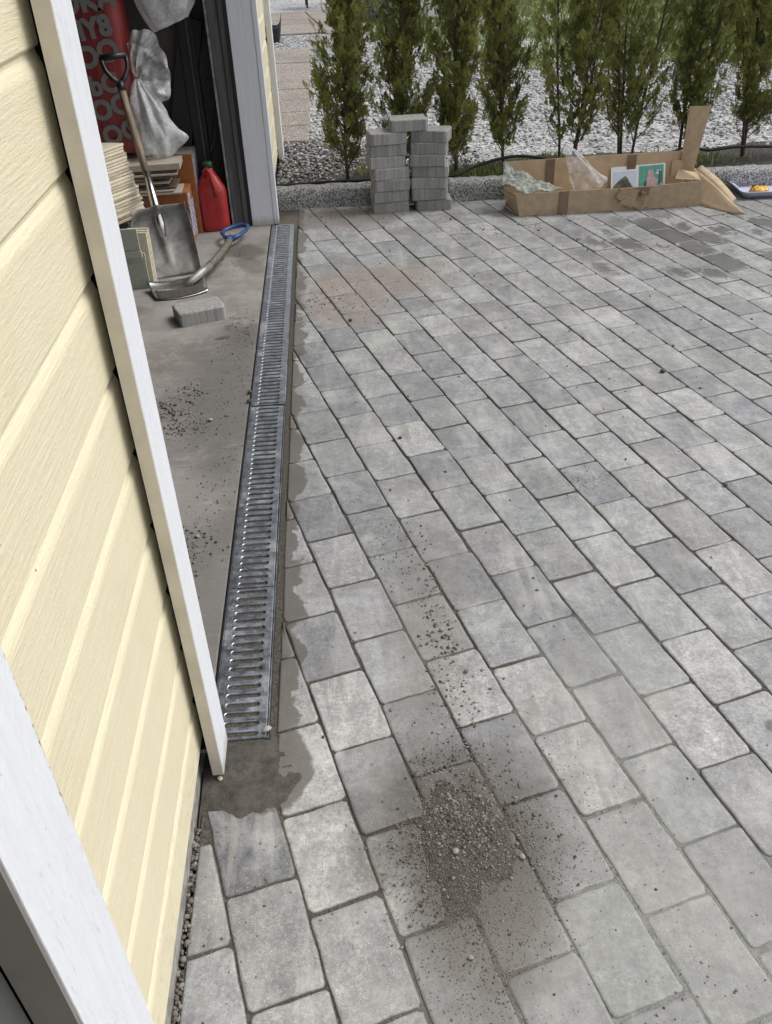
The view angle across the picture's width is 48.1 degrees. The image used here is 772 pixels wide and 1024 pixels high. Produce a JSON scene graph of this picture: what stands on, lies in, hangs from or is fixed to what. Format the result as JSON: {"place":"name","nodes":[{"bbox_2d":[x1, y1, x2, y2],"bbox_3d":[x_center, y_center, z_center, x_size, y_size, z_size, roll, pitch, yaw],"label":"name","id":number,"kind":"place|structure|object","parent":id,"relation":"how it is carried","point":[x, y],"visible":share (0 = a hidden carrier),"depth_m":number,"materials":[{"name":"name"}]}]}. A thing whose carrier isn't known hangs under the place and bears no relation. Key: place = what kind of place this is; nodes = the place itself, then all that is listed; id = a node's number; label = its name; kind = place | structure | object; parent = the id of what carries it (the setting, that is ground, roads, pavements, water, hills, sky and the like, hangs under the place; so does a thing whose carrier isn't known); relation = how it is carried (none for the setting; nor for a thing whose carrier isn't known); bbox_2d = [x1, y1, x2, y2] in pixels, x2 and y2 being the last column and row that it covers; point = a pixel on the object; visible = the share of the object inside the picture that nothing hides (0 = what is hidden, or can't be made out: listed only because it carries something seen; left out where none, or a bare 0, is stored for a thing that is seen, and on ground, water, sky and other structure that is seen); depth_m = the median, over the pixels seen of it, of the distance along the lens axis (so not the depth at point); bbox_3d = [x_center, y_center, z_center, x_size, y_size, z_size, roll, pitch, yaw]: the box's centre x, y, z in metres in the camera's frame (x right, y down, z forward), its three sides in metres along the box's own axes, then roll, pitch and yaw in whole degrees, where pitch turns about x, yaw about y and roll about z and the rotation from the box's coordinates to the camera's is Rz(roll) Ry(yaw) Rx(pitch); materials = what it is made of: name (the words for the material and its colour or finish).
{"place":"outdoors","nodes":[
{"label":"outdoors","id":0,"kind":"place"},
{"bbox_2d":[132,218,270,777],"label":"garage floor","id":1,"kind":"structure","parent":0,"point":[193,355],"depth_m":3.24,"materials":[{"name":"concrete"}]},
{"bbox_2d":[119,220,130,228],"bbox_3d":[-1.404,-1.385,4.383,0.300,0.240,0.320,-4,36,-2],"label":"support crate","id":2,"kind":"object","parent":1,"relation":"on","point":[125,225],"visible":0.09,"depth_m":4.20,"materials":[{"name":"grey paint"}]},
{"bbox_2d":[118,216,131,224],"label":"cream board","id":3,"kind":"object","parent":2,"relation":"on","point":[126,219],"visible":0.04,"depth_m":4.18,"materials":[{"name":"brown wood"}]},
{"bbox_2d":[117,207,144,220],"bbox_3d":[-1.401,-1.452,4.240,0.300,0.013,0.320,13,38,25],"label":"cream board","id":4,"kind":"object","parent":3,"relation":"on","point":[128,215],"visible":0.15,"depth_m":4.19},
{"bbox_2d":[117,205,143,218],"bbox_3d":[-1.400,-1.451,4.216,0.300,0.013,0.320,12,38,24],"label":"cream board","id":5,"kind":"object","parent":4,"relation":"on","point":[129,212],"visible":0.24,"depth_m":4.19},
{"bbox_2d":[116,202,143,214],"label":"cream board","id":6,"kind":"object","parent":5,"relation":"on","point":[131,207],"visible":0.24,"depth_m":4.20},
{"bbox_2d":[116,200,141,212],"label":"cream board","id":7,"kind":"object","parent":6,"relation":"on","point":[127,206],"visible":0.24,"depth_m":4.18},
{"bbox_2d":[115,196,142,209],"bbox_3d":[-1.401,-1.489,4.197,0.300,0.012,0.320,13,38,25],"label":"cream board","id":8,"kind":"object","parent":7,"relation":"on","point":[128,202],"visible":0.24,"depth_m":4.18,"materials":[{"name":"brown wood"}]},
{"bbox_2d":[114,194,139,206],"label":"cream board","id":9,"kind":"object","parent":8,"relation":"on","point":[126,200],"visible":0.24,"depth_m":4.17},
{"bbox_2d":[114,191,138,202],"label":"cream board","id":10,"kind":"object","parent":9,"relation":"on","point":[132,194],"visible":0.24,"depth_m":4.17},
{"bbox_2d":[113,188,138,200],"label":"cream board","id":11,"kind":"object","parent":10,"relation":"on","point":[120,196],"visible":0.24,"depth_m":4.15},
{"bbox_2d":[112,185,138,196],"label":"cream board","id":12,"kind":"object","parent":11,"relation":"on","point":[124,190],"visible":0.24,"depth_m":4.15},
{"bbox_2d":[112,182,134,193],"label":"cream board","id":13,"kind":"object","parent":12,"relation":"on","point":[122,187],"visible":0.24,"depth_m":4.15,"materials":[{"name":"brown wood"}]},
{"bbox_2d":[111,179,133,190],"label":"cream board","id":14,"kind":"object","parent":13,"relation":"on","point":[123,184],"visible":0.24,"depth_m":4.14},
{"bbox_2d":[110,177,133,187],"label":"cream board","id":15,"kind":"object","parent":14,"relation":"on","point":[121,182],"visible":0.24,"depth_m":4.12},
{"bbox_2d":[109,173,133,184],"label":"cream board","id":16,"kind":"object","parent":15,"relation":"on","point":[116,180],"visible":0.24,"depth_m":4.12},
{"bbox_2d":[109,170,131,179],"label":"cream board","id":17,"kind":"object","parent":16,"relation":"on","point":[122,174],"visible":0.2,"depth_m":4.13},
{"bbox_2d":[107,164,129,174],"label":"cream board","id":18,"kind":"object","parent":17,"relation":"on","point":[118,169],"visible":0.2,"depth_m":4.10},
{"bbox_2d":[107,161,128,170],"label":"cream board","id":19,"kind":"object","parent":18,"relation":"on","point":[118,165],"visible":0.2,"depth_m":4.10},
{"bbox_2d":[106,158,126,167],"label":"cream board","id":20,"kind":"object","parent":19,"relation":"on","point":[116,163],"visible":0.2,"depth_m":4.09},
{"bbox_2d":[105,155,126,164],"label":"cream board","id":21,"kind":"object","parent":20,"relation":"on","point":[116,160],"visible":0.2,"depth_m":4.08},
{"bbox_2d":[105,152,126,161],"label":"cream board","id":22,"kind":"object","parent":21,"relation":"on","point":[115,156],"visible":0.2,"depth_m":4.08,"materials":[{"name":"beige wood"}]},
{"bbox_2d":[104,149,123,157],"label":"cream board","id":23,"kind":"object","parent":22,"relation":"on","point":[113,153],"visible":0.2,"depth_m":4.07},
{"bbox_2d":[103,146,122,154],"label":"cream board","id":24,"kind":"object","parent":23,"relation":"on","point":[112,150],"visible":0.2,"depth_m":4.06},
{"bbox_2d":[101,143,122,152],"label":"cream board","id":25,"kind":"object","parent":24,"relation":"on","point":[107,146],"visible":0.2,"depth_m":4.07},
{"bbox_2d":[108,168,128,177],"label":"cream board","id":26,"kind":"object","parent":17,"relation":"on","point":[118,172],"visible":0.2,"depth_m":4.11,"materials":[{"name":"brown wood"}]},
{"bbox_2d":[126,253,149,288],"bbox_3d":[-1.184,-1.136,4.082,0.122,0.170,0.012,-4,36,-2],"label":"offcut","id":27,"kind":"object","parent":1,"relation":"on","point":[138,273],"visible":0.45,"depth_m":4.08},
{"bbox_2d":[120,228,142,258],"bbox_3d":[-1.202,-1.234,3.983,0.136,0.135,0.016,-4,36,-2],"label":"offcut","id":28,"kind":"object","parent":27,"relation":"on","point":[130,242],"visible":0.58,"depth_m":3.98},
{"bbox_2d":[127,228,157,281],"bbox_3d":[-1.152,-1.209,4.099,0.100,0.267,0.011,1,33,4],"label":"offcut","id":29,"kind":"object","parent":1,"relation":"on","point":[147,229],"visible":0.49,"depth_m":4.07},
{"bbox_2d":[137,232,154,281],"bbox_3d":[-1.158,-1.189,4.082,0.100,0.255,0.011,1,33,4],"label":"offcut","id":30,"kind":"object","parent":1,"relation":"on","point":[143,242],"visible":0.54,"depth_m":4.05,"materials":[{"name":"wood"}]},
{"bbox_2d":[137,230,155,281],"bbox_3d":[-1.155,-1.199,4.091,0.100,0.261,0.011,1,33,4],"label":"offcut","id":31,"kind":"object","parent":1,"relation":"on","point":[146,231],"visible":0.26,"depth_m":4.07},
{"bbox_2d":[99,51,200,279],"bbox_3d":[-1.141,-1.646,4.101,0.284,1.040,0.147,-16,11,-14],"label":"shovel","id":32,"kind":"object","parent":1,"relation":"on","point":[173,243],"visible":0.82,"depth_m":4.20,"materials":[{"name":"grey metal"}]},
{"bbox_2d":[126,144,203,232],"bbox_3d":[-1.338,-1.758,4.749,0.630,0.414,0.213,-4,36,-2],"label":"carton","id":33,"kind":"object","parent":1,"relation":"on","point":[188,171],"visible":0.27,"depth_m":4.63,"materials":[{"name":"cardboard"}]},
{"bbox_2d":[169,18,202,146],"bbox_3d":[-1.049,-2.239,4.531,0.120,0.620,0.040,8,34,-10],"label":"dark board","id":34,"kind":"object","parent":33,"relation":"on","point":[180,117],"visible":0.51,"depth_m":4.54,"materials":[{"name":"wood"}]},
{"bbox_2d":[141,183,197,240],"bbox_3d":[-1.335,-1.581,4.627,0.602,0.268,0.181,-4,36,-2],"label":"carton","id":35,"kind":"object","parent":1,"relation":"on","point":[185,196],"visible":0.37,"depth_m":4.52,"materials":[{"name":"cardboard"}]},
{"bbox_2d":[140,183,183,195],"bbox_3d":[-1.337,-1.668,4.508,0.550,0.009,0.170,-5,36,-4],"label":"flooring board","id":36,"kind":"object","parent":35,"relation":"on","point":[178,189],"visible":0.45,"depth_m":4.46,"materials":[{"name":"wood"}]},
{"bbox_2d":[137,188,174,193],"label":"flooring board","id":37,"kind":"object","parent":36,"relation":"on","point":[159,190],"visible":0.2,"depth_m":4.45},
{"bbox_2d":[138,178,180,189],"bbox_3d":[-1.360,-1.706,4.519,0.550,0.008,0.170,-4,36,-2],"label":"flooring board","id":38,"kind":"object","parent":37,"relation":"on","point":[174,183],"visible":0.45,"depth_m":4.47,"materials":[{"name":"wood"}]},
{"bbox_2d":[139,184,161,186],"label":"flooring board","id":39,"kind":"object","parent":38,"relation":"on","point":[154,185],"visible":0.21,"depth_m":4.45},
{"bbox_2d":[135,178,171,184],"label":"flooring board","id":40,"kind":"object","parent":39,"relation":"on","point":[162,181],"visible":0.23,"depth_m":4.45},
{"bbox_2d":[147,223,248,298],"bbox_3d":[-0.867,-1.271,4.326,0.293,0.076,0.971,10,37,16],"label":"shovel","id":41,"kind":"object","parent":1,"relation":"on","point":[194,284],"visible":1,"depth_m":4.10,"materials":[{"name":"metal"}]},
{"bbox_2d":[172,296,225,327],"bbox_3d":[-0.821,-0.882,3.801,0.211,0.060,0.142,-17,38,-19],"label":"loose paver","id":42,"kind":"object","parent":1,"relation":"on","point":[199,311],"visible":1,"depth_m":3.76,"materials":[{"name":"concrete"}]},
{"bbox_2d":[141,241,264,633],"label":"floor crumbs","id":43,"kind":"object","parent":1,"relation":"on","point":[183,429],"visible":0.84,"depth_m":3.10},
{"bbox_2d":[198,160,230,231],"bbox_3d":[-0.954,-1.737,4.747,0.160,0.356,0.166,-9,36,-9],"label":"jerry can","id":44,"kind":"object","parent":1,"relation":"on","point":[213,200],"visible":1,"depth_m":4.70,"materials":[{"name":"red plastic"}]},
{"bbox_2d":[264,10,375,145],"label":"garden path","id":45,"kind":"structure","parent":0,"point":[292,68],"depth_m":8.64,"materials":[{"name":"concrete"}]},
{"bbox_2d":[276,138,483,183],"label":"dark gravel","id":46,"kind":"structure","parent":0,"point":[293,169],"depth_m":5.70,"materials":[{"name":"gravel"}]},
{"bbox_2d":[178,189,771,1023],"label":"paving","id":47,"kind":"structure","parent":0,"point":[442,385],"depth_m":2.15,"materials":[{"name":"concrete"}]},
{"bbox_2d":[171,827,201,1023],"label":"gravel strip","id":48,"kind":"object","parent":47,"relation":"on","point":[186,925],"visible":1,"depth_m":1.56,"materials":[{"name":"gravel"}]},
{"bbox_2d":[195,735,301,853],"bbox_3d":[-0.384,-0.483,3.279,0.252,0.021,3.940,-4,36,-2],"label":"mortar haunch","id":49,"kind":"object","parent":47,"relation":"on","point":[255,780],"visible":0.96,"depth_m":1.80,"materials":[{"name":"concrete"}]},
{"bbox_2d":[216,224,294,741],"bbox_3d":[-0.449,-0.537,3.394,0.132,0.060,3.653,-4,36,-2],"label":"channel drain","id":50,"kind":"object","parent":47,"relation":"in","point":[269,386],"visible":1,"depth_m":2.60,"materials":[{"name":"metal"}]},
{"bbox_2d":[262,725,271,732],"bbox_3d":[-0.263,0.479,1.910,0.015,0.013,0.022,28,46,35],"label":"pebble","id":51,"kind":"object","parent":50,"relation":"on","point":[266,729],"visible":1,"depth_m":1.91,"materials":[{"name":"stone"}]},
{"bbox_2d":[371,200,408,213],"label":"loose paver","id":52,"kind":"object","parent":47,"relation":"on","point":[392,207],"visible":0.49,"depth_m":4.96,"materials":[{"name":"concrete"}]},
{"bbox_2d":[370,187,408,202],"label":"loose paver","id":53,"kind":"object","parent":52,"relation":"on","point":[388,196],"visible":0.71,"depth_m":4.92,"materials":[{"name":"concrete"}]},
{"bbox_2d":[371,178,409,191],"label":"loose paver","id":54,"kind":"object","parent":53,"relation":"on","point":[391,185],"visible":0.62,"depth_m":4.88,"materials":[{"name":"concrete"}]},
{"bbox_2d":[369,164,408,180],"bbox_3d":[0.018,-1.933,4.903,0.211,0.060,0.142,-9,36,-10],"label":"loose paver","id":55,"kind":"object","parent":54,"relation":"on","point":[389,173],"visible":0.64,"depth_m":4.85,"materials":[{"name":"concrete"}]},
{"bbox_2d":[365,153,405,169],"bbox_3d":[-0.005,-1.984,4.870,0.212,0.060,0.140,-10,36,-11],"label":"loose paver","id":56,"kind":"object","parent":55,"relation":"on","point":[373,163],"visible":0.7,"depth_m":4.82,"materials":[{"name":"concrete"}]},
{"bbox_2d":[366,142,406,157],"bbox_3d":[0.001,-2.037,4.839,0.210,0.060,0.141,-8,36,-7],"label":"loose paver","id":57,"kind":"object","parent":56,"relation":"on","point":[386,150],"visible":0.67,"depth_m":4.79,"materials":[{"name":"concrete"}]},
{"bbox_2d":[366,128,406,145],"bbox_3d":[0.002,-2.084,4.798,0.210,0.060,0.141,-9,36,-10],"label":"loose paver","id":58,"kind":"object","parent":57,"relation":"on","point":[380,136],"visible":0.79,"depth_m":4.75,"materials":[{"name":"concrete"}]},
{"bbox_2d":[414,193,451,210],"bbox_3d":[0.272,-1.803,5.024,0.210,0.060,0.141,-3,36,-1],"label":"loose paver","id":59,"kind":"object","parent":47,"relation":"on","point":[429,205],"visible":0.64,"depth_m":4.97,"materials":[{"name":"concrete"}]},
{"bbox_2d":[410,184,447,200],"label":"loose paver","id":60,"kind":"object","parent":59,"relation":"on","point":[426,194],"visible":0.59,"depth_m":4.93,"materials":[{"name":"concrete"}]},
{"bbox_2d":[411,177,447,188],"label":"loose paver","id":61,"kind":"object","parent":60,"relation":"on","point":[428,182],"visible":0.66,"depth_m":4.89,"materials":[{"name":"concrete"}]},
{"bbox_2d":[411,160,448,176],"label":"loose paver","id":62,"kind":"object","parent":61,"relation":"on","point":[429,171],"visible":0.68,"depth_m":4.86,"materials":[{"name":"concrete"}]},
{"bbox_2d":[409,151,445,166],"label":"loose paver","id":63,"kind":"object","parent":62,"relation":"on","point":[427,160],"visible":0.65,"depth_m":4.82,"materials":[{"name":"concrete"}]},
{"bbox_2d":[410,142,447,154],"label":"loose paver","id":64,"kind":"object","parent":63,"relation":"on","point":[416,148],"visible":0.6,"depth_m":4.79,"materials":[{"name":"concrete"}]},
{"bbox_2d":[411,125,451,142],"bbox_3d":[0.252,-2.105,4.813,0.212,0.060,0.140,6,36,12],"label":"loose paver","id":65,"kind":"object","parent":64,"relation":"on","point":[436,133],"visible":0.81,"depth_m":4.76,"materials":[{"name":"concrete"}]},
{"bbox_2d":[388,114,427,131],"bbox_3d":[0.118,-2.148,4.776,0.210,0.060,0.141,-6,36,-5],"label":"loose paver","id":66,"kind":"object","parent":65,"relation":"on","point":[408,122],"visible":1,"depth_m":4.73,"materials":[{"name":"concrete"}]},
{"bbox_2d":[453,848,458,853],"bbox_3d":[0.133,0.645,1.647,0.012,0.009,0.013,-4,36,-2],"label":"pebble","id":67,"kind":"object","parent":47,"relation":"on","point":[455,850],"visible":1,"depth_m":1.64,"materials":[{"name":"stone"}]},
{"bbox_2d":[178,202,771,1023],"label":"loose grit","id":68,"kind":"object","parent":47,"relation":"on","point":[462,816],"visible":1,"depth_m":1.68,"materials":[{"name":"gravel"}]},
{"bbox_2d":[519,853,525,859],"bbox_3d":[0.258,0.654,1.643,0.012,0.008,0.012,-4,36,-2],"label":"pebble","id":69,"kind":"object","parent":47,"relation":"on","point":[521,856],"visible":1,"depth_m":1.64,"materials":[{"name":"stone"}]},
{"bbox_2d":[276,164,771,210],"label":"granite kerb","id":70,"kind":"structure","parent":47,"relation":"on","point":[351,194],"depth_m":5.08,"materials":[{"name":"stone"}]},
{"bbox_2d":[502,106,745,215],"bbox_3d":[1.316,-1.947,4.804,1.321,0.480,0.439,2,36,7],"label":"cardboard box","id":71,"kind":"object","parent":47,"relation":"on","point":[584,182],"visible":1,"depth_m":4.86,"materials":[{"name":"cardboard"}]},
{"bbox_2d":[501,161,563,193],"bbox_3d":[0.791,-1.839,4.780,0.354,0.136,0.157,16,39,23],"label":"plastic wrap","id":72,"kind":"object","parent":71,"relation":"on","point":[523,182],"visible":1,"depth_m":4.81,"materials":[{"name":"plastic"}]},
{"bbox_2d":[613,176,632,187],"bbox_3d":[1.326,-1.818,4.829,0.168,0.126,0.051,-4,36,-2],"label":"fabric scrap","id":73,"kind":"object","parent":71,"relation":"in","point":[624,182],"visible":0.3,"depth_m":4.81,"materials":[{"name":"grey fabric"}]},
{"bbox_2d":[611,163,664,188],"bbox_3d":[1.451,-1.920,4.983,0.315,0.145,0.005,-6,22,-1],"label":"leaflet","id":74,"kind":"object","parent":71,"relation":"in","point":[646,175],"visible":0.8,"depth_m":4.97,"materials":[{"name":"multicoloured paper"}]},
{"bbox_2d":[729,181,771,197],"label":"serving tray","id":75,"kind":"object","parent":47,"relation":"on","point":[743,192],"visible":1,"depth_m":4.96,"materials":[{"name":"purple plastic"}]},
{"bbox_2d":[748,183,768,191],"bbox_3d":[2.161,-1.869,5.003,0.124,0.043,0.100,-4,36,-2],"label":"food","id":76,"kind":"object","parent":75,"relation":"on","point":[758,188],"visible":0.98,"depth_m":4.98,"materials":[{"name":"yellow food"}]},
{"bbox_2d":[262,0,771,173],"bbox_3d":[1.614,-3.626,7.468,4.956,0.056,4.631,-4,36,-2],"label":"light gravel","id":77,"kind":"structure","parent":0,"point":[725,109],"depth_m":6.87,"materials":[{"name":"gravel"}]},
{"bbox_2d":[267,33,385,63],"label":"gravel","id":78,"kind":"structure","parent":77,"relation":"on","point":[296,42],"depth_m":10.24,"materials":[{"name":"gravel"}]},
{"bbox_2d":[265,15,280,42],"bbox_3d":[-1.397,-5.858,10.477,0.286,0.311,0.286,-4,36,-2],"label":"plastic pot","id":79,"kind":"object","parent":78,"relation":"on","point":[276,30],"visible":0.55,"depth_m":10.44,"materials":[{"name":"plastic"}]},
{"bbox_2d":[355,0,391,21],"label":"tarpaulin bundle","id":80,"kind":"object","parent":77,"relation":"on","point":[371,12],"visible":0.22,"depth_m":11.84,"materials":[{"name":"grey plastic"}]},
{"bbox_2d":[420,0,442,18],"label":"garden board","id":81,"kind":"object","parent":77,"relation":"on","point":[431,13],"visible":0.09,"depth_m":11.96,"materials":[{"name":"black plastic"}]},
{"bbox_2d":[279,141,771,183],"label":"planting bed","id":82,"kind":"object","parent":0,"point":[765,156],"visible":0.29,"depth_m":5.47,"materials":[{"name":"soil"}]},
{"bbox_2d":[302,0,376,178],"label":"conifer","id":83,"kind":"object","parent":82,"relation":"on","point":[346,44],"visible":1,"depth_m":4.86,"materials":[{"name":"green plant"}]},
{"bbox_2d":[365,0,436,159],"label":"conifer","id":84,"kind":"object","parent":82,"relation":"on","point":[405,40],"visible":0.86,"depth_m":4.88,"materials":[{"name":"green plant"}]},
{"bbox_2d":[425,0,490,172],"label":"conifer","id":85,"kind":"object","parent":82,"relation":"on","point":[454,101],"visible":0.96,"depth_m":4.87,"materials":[{"name":"green plant"}]},
{"bbox_2d":[474,0,537,165],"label":"conifer","id":86,"kind":"object","parent":82,"relation":"on","point":[501,63],"visible":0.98,"depth_m":5.03,"materials":[{"name":"green plant"}]},
{"bbox_2d":[276,145,771,185],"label":"irrigation hose","id":87,"kind":"object","parent":82,"relation":"on","point":[539,157],"visible":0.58,"depth_m":5.21,"materials":[{"name":"black rubber"}]},
{"bbox_2d":[340,146,760,177],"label":"weeds","id":88,"kind":"object","parent":82,"relation":"on","point":[488,170],"visible":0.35,"depth_m":5.32,"materials":[{"name":"green plant"}]},
{"bbox_2d":[530,0,628,156],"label":"conifer","id":89,"kind":"object","parent":82,"relation":"on","point":[582,57],"visible":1,"depth_m":5.03,"materials":[{"name":"green plant"}]},
{"bbox_2d":[597,0,690,153],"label":"conifer","id":90,"kind":"object","parent":82,"relation":"on","point":[619,62],"visible":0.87,"depth_m":5.14,"materials":[{"name":"green plant"}]},
{"bbox_2d":[659,0,743,147],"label":"conifer","id":91,"kind":"object","parent":82,"relation":"on","point":[696,90],"visible":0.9,"depth_m":5.12,"materials":[{"name":"green plant"}]},
{"bbox_2d":[725,0,771,156],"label":"conifer","id":92,"kind":"object","parent":82,"relation":"on","point":[754,101],"visible":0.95,"depth_m":5.11,"materials":[{"name":"green plant"}]},
{"bbox_2d":[763,75,771,124],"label":"conifer","id":93,"kind":"object","parent":82,"relation":"on","point":[770,91],"visible":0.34,"depth_m":5.29,"materials":[{"name":"green plant"}]},
{"bbox_2d":[519,0,746,25],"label":"lawn","id":94,"kind":"structure","parent":0,"point":[658,12],"depth_m":11.66,"materials":[{"name":"plant"}]},
{"bbox_2d":[362,0,771,70],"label":"grass","id":95,"kind":"structure","parent":94,"relation":"on","point":[535,5],"depth_m":10.70,"materials":[{"name":"plant"}]},
{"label":"flooring board","id":96,"kind":"structure","parent":0,"visible":0},
{"bbox_2d":[134,175,173,180],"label":"flooring board","id":97,"kind":"object","parent":96,"relation":"on","point":[160,177],"visible":0.2,"depth_m":4.42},
{"bbox_2d":[132,170,177,177],"bbox_3d":[-1.350,-1.743,4.461,0.550,0.008,0.170,-6,36,-6],"label":"flooring board","id":98,"kind":"object","parent":97,"relation":"on","point":[156,174],"visible":0.24,"depth_m":4.42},
{"bbox_2d":[132,169,177,173],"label":"flooring board","id":99,"kind":"object","parent":98,"relation":"on","point":[161,171],"visible":0.2,"depth_m":4.42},
{"bbox_2d":[127,155,182,171],"bbox_3d":[-1.333,-1.784,4.455,0.550,0.030,0.170,-6,36,-4],"label":"flooring board","id":100,"kind":"object","parent":99,"relation":"on","point":[167,163],"visible":0.49,"depth_m":4.41,"materials":[{"name":"wood"}]},
{"bbox_2d":[127,29,188,157],"bbox_3d":[-1.179,-2.099,4.350,0.305,0.584,0.185,-4,36,-2],"label":"plastic bag","id":101,"kind":"object","parent":100,"relation":"on","point":[151,108],"visible":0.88,"depth_m":4.33,"materials":[{"name":"white"}]},
{"label":"ground","id":102,"kind":"structure","parent":0,"visible":0},
{"bbox_2d":[0,0,283,1023],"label":"garage","id":103,"kind":"structure","parent":102,"relation":"on","point":[112,726],"depth_m":1.11,"materials":[{"name":"wood"}]},
{"bbox_2d":[71,0,144,152],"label":"insulation pack","id":104,"kind":"object","parent":103,"relation":"in","point":[103,27],"visible":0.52,"depth_m":4.23,"materials":[{"name":"plastic"}]},
{"bbox_2d":[134,0,195,32],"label":"plastic bag","id":105,"kind":"object","parent":103,"relation":"hanging from","point":[172,7],"visible":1,"depth_m":4.22,"materials":[{"name":"white"}]},
{"bbox_2d":[210,106,217,152],"bbox_3d":[-0.953,-2.040,4.688,0.148,0.326,0.018,-12,37,-13],"label":"hanging cable","id":106,"kind":"object","parent":103,"relation":"hanging from","point":[215,131],"visible":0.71,"depth_m":4.68,"materials":[{"name":"black rubber"}]}
]}

